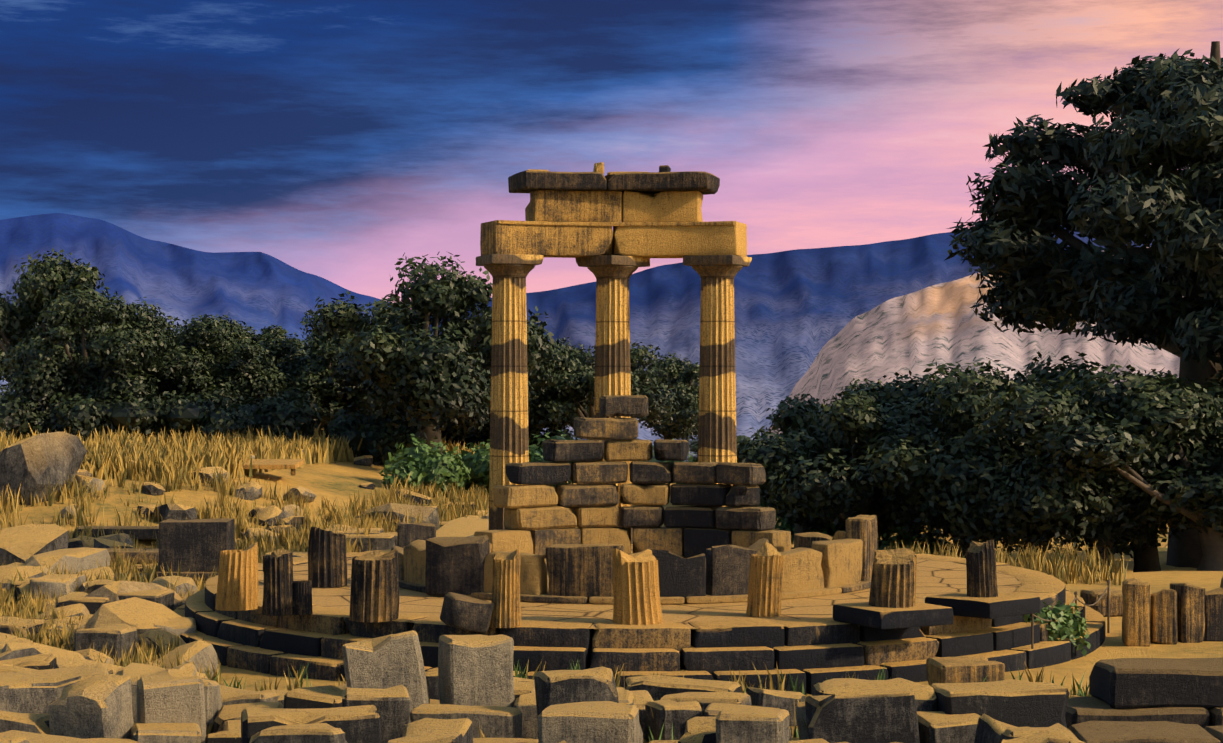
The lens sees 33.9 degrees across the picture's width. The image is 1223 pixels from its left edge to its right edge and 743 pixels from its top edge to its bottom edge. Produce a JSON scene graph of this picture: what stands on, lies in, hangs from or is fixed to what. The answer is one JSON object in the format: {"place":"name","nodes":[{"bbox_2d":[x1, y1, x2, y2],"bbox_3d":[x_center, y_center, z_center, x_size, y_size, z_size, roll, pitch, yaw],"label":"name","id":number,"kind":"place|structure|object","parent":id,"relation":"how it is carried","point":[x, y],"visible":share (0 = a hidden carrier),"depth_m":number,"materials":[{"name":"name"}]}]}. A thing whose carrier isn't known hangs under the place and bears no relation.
{"place":"outdoors","nodes":[
{"label":"outdoors","id":0,"kind":"place"},
{"bbox_2d":[0,213,389,394],"bbox_3d":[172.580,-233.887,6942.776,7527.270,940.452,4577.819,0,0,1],"label":"mountain ridge","id":1,"kind":"structure","parent":0,"point":[257,291],"depth_m":8269.26,"materials":[{"name":"blue stone"}]},
{"bbox_2d":[0,461,1222,742],"bbox_3d":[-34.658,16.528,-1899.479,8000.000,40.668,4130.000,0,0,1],"label":"ground","id":2,"kind":"structure","parent":0,"point":[336,481],"depth_m":50.08,"materials":[{"name":"beige soil"}]},
{"bbox_2d":[0,297,41,379],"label":"olive tree","id":3,"kind":"object","parent":2,"relation":"on","point":[3,369],"visible":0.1,"depth_m":91.14,"materials":[{"name":"green plant"}]},
{"bbox_2d":[0,285,50,391],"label":"olive tree","id":4,"kind":"object","parent":2,"relation":"on","point":[38,323],"depth_m":99.26,"materials":[{"name":"green plant"}]},
{"bbox_2d":[0,431,86,565],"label":"boulder","id":5,"kind":"object","parent":2,"relation":"on","point":[34,465],"visible":0.62,"depth_m":51.03,"materials":[{"name":"grey stone"}]},
{"bbox_2d":[0,247,118,421],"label":"olive tree","id":6,"kind":"object","parent":2,"relation":"on","point":[47,281],"visible":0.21,"depth_m":80.56,"materials":[{"name":"green plant"}]},
{"bbox_2d":[2,284,174,413],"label":"olive tree","id":7,"kind":"object","parent":2,"relation":"on","point":[126,352],"visible":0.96,"depth_m":74.90,"materials":[{"name":"green plant"}]},
{"bbox_2d":[48,313,179,333],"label":"olive tree","id":8,"kind":"object","parent":2,"relation":"on","point":[171,322],"depth_m":95.02,"materials":[{"name":"green plant"}]},
{"bbox_2d":[93,325,213,409],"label":"olive tree","id":9,"kind":"object","parent":2,"relation":"on","point":[177,328],"depth_m":81.76,"materials":[{"name":"green plant"}]},
{"bbox_2d":[73,505,234,584],"bbox_3d":[-11.118,3.750,45.840,3.714,1.459,13.277,0,0,-18],"label":"statue base pedestal","id":10,"kind":"object","parent":2,"relation":"on","point":[196,545],"visible":0.4,"depth_m":40.09,"materials":[{"name":"stone"}]},
{"bbox_2d":[140,314,290,411],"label":"olive tree","id":11,"kind":"object","parent":2,"relation":"on","point":[241,369],"visible":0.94,"depth_m":77.02,"materials":[{"name":"green plant"}]},
{"bbox_2d":[193,314,287,362],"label":"olive tree","id":12,"kind":"object","parent":2,"relation":"on","point":[244,333],"visible":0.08,"depth_m":100.78,"materials":[{"name":"green plant"}]},
{"bbox_2d":[0,449,488,680],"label":"rubble stones","id":13,"kind":"object","parent":2,"relation":"on","point":[142,616],"visible":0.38,"depth_m":38.52,"materials":[{"name":"beige stone"}]},
{"bbox_2d":[0,502,488,673],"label":"rocks","id":14,"kind":"object","parent":2,"relation":"on","point":[117,635],"visible":0.29,"depth_m":34.45,"materials":[{"name":"grey stone"}]},
{"bbox_2d":[202,333,312,403],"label":"olive tree","id":15,"kind":"object","parent":2,"relation":"on","point":[281,350],"visible":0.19,"depth_m":82.44,"materials":[{"name":"green plant"}]},
{"bbox_2d":[231,459,303,474],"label":"bench","id":16,"kind":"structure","parent":2,"relation":"on","point":[292,464],"depth_m":59.34,"materials":[{"name":"beige stone"}]},
{"bbox_2d":[0,382,580,465],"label":"olive undergrowth hedge","id":17,"kind":"object","parent":2,"relation":"on","point":[182,415],"visible":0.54,"depth_m":73.13,"materials":[{"name":"green plant"}]},
{"bbox_2d":[277,332,321,350],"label":"olive tree","id":18,"kind":"object","parent":2,"relation":"on","point":[297,340],"depth_m":97.28,"materials":[{"name":"green plant"}]},
{"bbox_2d":[274,337,394,437],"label":"olive tree","id":19,"kind":"object","parent":2,"relation":"on","point":[311,377],"visible":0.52,"depth_m":78.64,"materials":[{"name":"green plant"}]},
{"bbox_2d":[299,298,431,420],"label":"olive tree","id":20,"kind":"object","parent":2,"relation":"on","point":[314,341],"visible":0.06,"depth_m":80.27,"materials":[{"name":"green plant"}]},
{"bbox_2d":[307,251,558,453],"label":"olive tree","id":21,"kind":"object","parent":2,"relation":"on","point":[424,380],"visible":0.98,"depth_m":70.19,"materials":[{"name":"green plant"}]},
{"bbox_2d":[440,323,558,441],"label":"olive tree","id":22,"kind":"object","parent":2,"relation":"on","point":[546,379],"visible":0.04,"depth_m":85.05,"materials":[{"name":"green plant"}]},
{"bbox_2d":[0,630,1084,742],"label":"stone blocks","id":23,"kind":"structure","parent":2,"relation":"on","point":[391,690],"depth_m":22.10,"materials":[{"name":"grey stone"}]},
{"bbox_2d":[8,660,1103,740],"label":"green grass tufts","id":24,"kind":"object","parent":2,"relation":"on","point":[881,677],"depth_m":26.86,"materials":[{"name":"green plant"}]},
{"bbox_2d":[0,418,1128,738],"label":"dry grass tufts","id":25,"kind":"object","parent":2,"relation":"on","point":[174,462],"visible":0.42,"depth_m":51.86,"materials":[{"name":"yellow plant"}]},
{"bbox_2d":[539,336,594,429],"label":"olive tree","id":26,"kind":"object","parent":2,"relation":"on","point":[566,346],"depth_m":101.18,"materials":[{"name":"green plant"}]},
{"bbox_2d":[528,341,680,439],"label":"olive tree","id":27,"kind":"object","parent":2,"relation":"on","point":[567,393],"visible":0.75,"depth_m":86.10,"materials":[{"name":"green plant"}]},
{"bbox_2d":[174,544,1105,694],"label":"tholos steps","id":28,"kind":"structure","parent":2,"relation":"on","point":[812,652],"depth_m":28.50,"materials":[{"name":"stone"}]},
{"bbox_2d":[476,254,543,529],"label":"column","id":29,"kind":"structure","parent":28,"relation":"on","point":[509,438],"depth_m":41.41,"materials":[{"name":"stone"}]},
{"bbox_2d":[480,162,746,257],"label":"entablature","id":30,"kind":"structure","parent":29,"relation":"on","point":[581,214],"depth_m":41.66,"materials":[{"name":"stone"}]},
{"bbox_2d":[575,255,649,543],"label":"column","id":31,"kind":"structure","parent":28,"relation":"on","point":[612,274],"depth_m":41.89,"materials":[{"name":"stone"}]},
{"bbox_2d":[683,255,751,506],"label":"column","id":32,"kind":"structure","parent":28,"relation":"on","point":[717,438],"depth_m":41.65,"materials":[{"name":"stone"}]},
{"bbox_2d":[833,591,1039,628],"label":"stone slabs","id":33,"kind":"structure","parent":28,"relation":"on","point":[937,610],"depth_m":28.61,"materials":[{"name":"stone"}]},
{"bbox_2d":[1031,580,1109,648],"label":"rope barrier posts","id":34,"kind":"object","parent":28,"relation":"on","point":[1075,600],"visible":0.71,"depth_m":32.73,"materials":[{"name":"wood"}]},
{"bbox_2d":[639,352,699,440],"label":"olive tree","id":35,"kind":"object","parent":2,"relation":"on","point":[680,376],"visible":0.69,"depth_m":92.93,"materials":[{"name":"green plant"}]},
{"bbox_2d":[686,437,743,461],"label":"olive tree","id":36,"kind":"object","parent":2,"relation":"on","point":[693,446],"visible":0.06,"depth_m":102.57,"materials":[{"name":"green plant"}]},
{"bbox_2d":[379,430,1090,655],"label":"shrubs","id":37,"kind":"object","parent":2,"relation":"on","point":[427,463],"visible":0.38,"depth_m":62.64,"materials":[{"name":"green plant"}]},
{"bbox_2d":[737,393,833,533],"bbox_3d":[6.310,3.164,59.690,4.954,5.029,5.317,0,0,36],"label":"olive tree","id":38,"kind":"object","parent":2,"relation":"on","point":[802,524],"depth_m":58.78,"materials":[{"name":"green plant"}]},
{"bbox_2d":[522,687,1080,738],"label":"rubble stones","id":39,"kind":"object","parent":2,"relation":"on","point":[620,688],"visible":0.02,"depth_m":26.18,"materials":[{"name":"beige stone"}]},
{"bbox_2d":[737,389,950,531],"bbox_3d":[6.032,3.208,53.639,6.147,5.495,7.878,0,0,33],"label":"olive tree","id":40,"kind":"object","parent":2,"relation":"on","point":[807,474],"visible":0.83,"depth_m":51.90,"materials":[{"name":"green plant"}]},
{"bbox_2d":[831,378,898,405],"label":"olive tree","id":41,"kind":"object","parent":2,"relation":"on","point":[856,386],"depth_m":77.30,"materials":[{"name":"green plant"}]},
{"bbox_2d":[821,370,949,534],"bbox_3d":[9.520,3.160,58.858,7.026,6.427,6.962,0,0,23],"label":"olive tree","id":42,"kind":"object","parent":2,"relation":"on","point":[908,388],"visible":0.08,"depth_m":57.40,"materials":[{"name":"green plant"}]},
{"bbox_2d":[822,357,1076,557],"bbox_3d":[8.902,2.953,51.494,7.116,6.678,7.477,0,0,34],"label":"olive tree","id":43,"kind":"object","parent":2,"relation":"on","point":[922,485],"visible":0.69,"depth_m":49.55,"materials":[{"name":"green plant"}]},
{"bbox_2d":[913,351,1119,564],"bbox_3d":[11.908,2.870,57.730,8.874,6.940,7.919,0,0,20],"label":"olive tree","id":44,"kind":"object","parent":2,"relation":"on","point":[1054,374],"depth_m":57.24,"materials":[{"name":"green plant"}]},
{"bbox_2d":[924,364,1222,570],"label":"olive tree","id":45,"kind":"object","parent":2,"relation":"on","point":[1111,517],"visible":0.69,"depth_m":47.89,"materials":[{"name":"green plant"}]},
{"bbox_2d":[926,577,1222,684],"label":"column fragments","id":46,"kind":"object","parent":2,"relation":"on","point":[1185,612],"depth_m":32.31,"materials":[{"name":"beige stone"}]},
{"bbox_2d":[944,41,1222,567],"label":"pine tree","id":47,"kind":"object","parent":2,"relation":"on","point":[1047,280],"visible":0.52,"depth_m":60.80,"materials":[{"name":"green plant"}]},
{"bbox_2d":[1011,373,1222,570],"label":"olive tree","id":48,"kind":"object","parent":2,"relation":"on","point":[1190,495],"visible":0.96,"depth_m":47.16,"materials":[{"name":"green plant"}]},
{"bbox_2d":[1034,374,1222,571],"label":"olive tree","id":49,"kind":"object","parent":2,"relation":"on","point":[1146,560],"depth_m":53.10,"materials":[{"name":"green plant"}]},
{"bbox_2d":[1096,368,1177,389],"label":"olive tree","id":50,"kind":"object","parent":2,"relation":"on","point":[1161,372],"depth_m":81.77,"materials":[{"name":"green plant"}]},
{"bbox_2d":[1065,77,1222,370],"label":"pine tree","id":51,"kind":"object","parent":2,"relation":"on","point":[1155,203],"visible":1,"depth_m":52.50,"materials":[{"name":"green plant"}]},
{"bbox_2d":[1065,657,1222,742],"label":"retaining wall blocks","id":52,"kind":"structure","parent":2,"relation":"on","point":[1162,700],"depth_m":23.19,"materials":[{"name":"stone"}]},
{"bbox_2d":[1141,370,1222,439],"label":"olive tree","id":53,"kind":"object","parent":2,"relation":"on","point":[1219,376],"depth_m":53.96,"materials":[{"name":"green plant"}]},
{"bbox_2d":[0,0,1222,307],"label":"sky","id":54,"kind":"structure","parent":0,"point":[335,141],"materials":[{"name":"blue"}]},
{"bbox_2d":[258,545,1020,628],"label":"stylobate paving","id":55,"kind":"structure","parent":0,"point":[935,577],"depth_m":31.07,"materials":[{"name":"stone"}]},
{"bbox_2d":[397,522,493,632],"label":"stone blocks","id":56,"kind":"structure","parent":55,"relation":"on","point":[454,572],"depth_m":31.84,"materials":[{"name":"stone"}]},
{"bbox_2d":[215,526,997,627],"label":"column stumps","id":57,"kind":"object","parent":55,"relation":"on","point":[374,595],"depth_m":29.00,"materials":[{"name":"beige stone"}]},
{"bbox_2d":[474,395,790,556],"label":"stone block wall","id":58,"kind":"structure","parent":55,"relation":"on","point":[541,513],"depth_m":38.82,"materials":[{"name":"stone"}]},
{"bbox_2d":[391,533,877,603],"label":"stone blocks","id":59,"kind":"structure","parent":55,"relation":"on","point":[718,574],"depth_m":31.42,"materials":[{"name":"beige stone"}]},
{"bbox_2d":[489,515,877,601],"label":"stone blocks","id":60,"kind":"structure","parent":55,"relation":"on","point":[585,570],"depth_m":31.18,"materials":[{"name":"beige stone"}]},
{"bbox_2d":[429,225,1151,460],"bbox_3d":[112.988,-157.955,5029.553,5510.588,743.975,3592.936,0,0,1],"label":"mountain ridge","id":61,"kind":"structure","parent":0,"point":[796,310],"depth_m":5736.36,"materials":[{"name":"blue stone"}]},
{"bbox_2d":[762,246,1183,439],"bbox_3d":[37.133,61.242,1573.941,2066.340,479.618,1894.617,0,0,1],"label":"mountain slope","id":62,"kind":"structure","parent":0,"point":[916,332],"depth_m":2039.97,"materials":[{"name":"grey stone"}]}
]}

